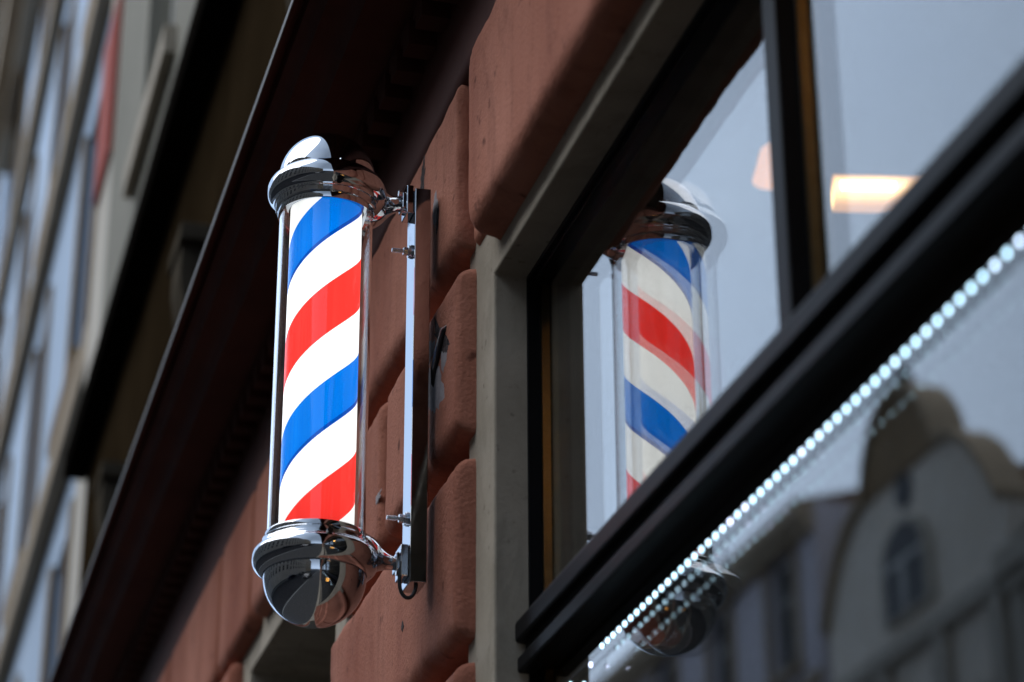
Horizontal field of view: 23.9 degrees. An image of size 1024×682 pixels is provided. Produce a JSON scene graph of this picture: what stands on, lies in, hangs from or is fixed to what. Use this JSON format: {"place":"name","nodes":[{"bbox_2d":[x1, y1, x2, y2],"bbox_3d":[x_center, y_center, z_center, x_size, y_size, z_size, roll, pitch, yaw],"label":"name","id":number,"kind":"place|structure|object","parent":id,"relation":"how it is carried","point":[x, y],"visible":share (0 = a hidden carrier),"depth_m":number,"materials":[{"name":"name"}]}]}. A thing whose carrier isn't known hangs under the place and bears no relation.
{"place":"outdoors","nodes":[
{"label":"outdoors","id":0,"kind":"place"},
{"bbox_2d":[49,0,1023,681],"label":"shop building","id":1,"kind":"structure","parent":0,"point":[667,338],"depth_m":5.60,"materials":[{"name":"red paint"}]},
{"bbox_2d":[64,0,123,637],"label":"window","id":2,"kind":"structure","parent":1,"relation":"attached to","point":[105,146],"depth_m":11.92,"materials":[{"name":"grey glass"}]},
{"bbox_2d":[122,0,177,198],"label":"upper window","id":3,"kind":"structure","parent":1,"relation":"in","point":[166,51],"depth_m":9.66,"materials":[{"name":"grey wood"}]},
{"bbox_2d":[252,133,430,628],"bbox_3d":[-0.279,0.057,3.885,0.262,0.850,0.195,18,-30,-34],"label":"barber pole","id":4,"kind":"object","parent":1,"relation":"attached to","point":[320,557],"visible":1,"depth_m":3.81,"materials":[{"name":"multicoloured metal"}]},
{"bbox_2d":[752,143,771,189],"bbox_3d":[0.640,-0.496,5.972,0.104,0.225,0.104,6,-25,-14],"label":"ceiling lamp","id":5,"kind":"object","parent":1,"relation":"hanging from","point":[761,178],"visible":0.3,"depth_m":5.92,"materials":[{"name":"white"}]},
{"bbox_2d":[515,0,1023,681],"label":"shop window","id":6,"kind":"structure","parent":1,"relation":"in","point":[834,323],"depth_m":2.88,"materials":[{"name":"black paint"}]},
{"bbox_2d":[567,237,1023,681],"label":"led light strip","id":7,"kind":"object","parent":1,"relation":"attached to","point":[960,299],"visible":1,"depth_m":2.52,"materials":[{"name":"white plastic"}]},
{"bbox_2d":[831,21,915,212],"bbox_3d":[0.837,-0.524,5.593,0.211,0.508,0.088,0,-25,0],"label":"ceiling lamp","id":8,"kind":"object","parent":1,"relation":"hanging from","point":[866,193],"visible":0.67,"depth_m":5.47,"materials":[{"name":"beige"}]},
{"label":"ground","id":9,"kind":"structure","parent":0,"visible":0},
{"bbox_2d":[0,0,10,261],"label":"neighbour house","id":10,"kind":"structure","parent":9,"relation":"on","point":[4,187],"depth_m":27.35,"materials":[{"name":"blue paint"}]},
{"bbox_2d":[0,0,112,681],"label":"neighbour house","id":11,"kind":"structure","parent":9,"relation":"on","point":[52,52],"depth_m":16.99,"materials":[{"name":"blue paint"}]},
{"bbox_2d":[0,313,7,389],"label":"window","id":12,"kind":"structure","parent":11,"relation":"in","point":[5,314],"depth_m":23.89,"materials":[{"name":"blue"}]},
{"bbox_2d":[0,456,12,598],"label":"window","id":13,"kind":"structure","parent":11,"relation":"in","point":[9,469],"depth_m":19.71,"materials":[{"name":"blue"}]},
{"bbox_2d":[0,73,29,269],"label":"window","id":14,"kind":"structure","parent":11,"relation":"in","point":[27,75],"depth_m":25.12,"materials":[{"name":"brown"}]},
{"bbox_2d":[15,674,20,681],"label":"window","id":15,"kind":"structure","parent":11,"relation":"in","point":[18,677],"depth_m":15.80,"materials":[{"name":"blue"}]},
{"bbox_2d":[0,155,39,419],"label":"window","id":16,"kind":"structure","parent":11,"relation":"in","point":[35,178],"depth_m":20.99,"materials":[{"name":"brown"}]},
{"bbox_2d":[0,285,53,626],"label":"window","id":17,"kind":"structure","parent":11,"relation":"in","point":[19,549],"depth_m":16.85,"materials":[{"name":"grey glass"}]},
{"bbox_2d":[22,0,51,151],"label":"window","id":18,"kind":"structure","parent":11,"relation":"in","point":[43,17],"depth_m":22.81,"materials":[{"name":"grey glass"}]},
{"bbox_2d":[32,0,77,270],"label":"window","id":19,"kind":"structure","parent":11,"relation":"in","point":[74,2],"depth_m":18.01,"materials":[{"name":"grey glass"}]},
{"bbox_2d":[39,498,74,681],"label":"window","id":20,"kind":"structure","parent":11,"relation":"in","point":[51,574],"depth_m":13.59,"materials":[{"name":"brown"}]},
{"bbox_2d":[46,43,106,458],"bbox_3d":[-2.533,-0.530,14.160,0.091,2.090,1.400,6,-25,-14],"label":"window","id":21,"kind":"structure","parent":11,"relation":"in","point":[72,352],"depth_m":14.41,"materials":[{"name":"grey glass"}]},
{"bbox_2d":[80,0,91,48],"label":"window","id":22,"kind":"structure","parent":11,"relation":"in","point":[89,1],"depth_m":15.28,"materials":[{"name":"grey glass"}]}
]}

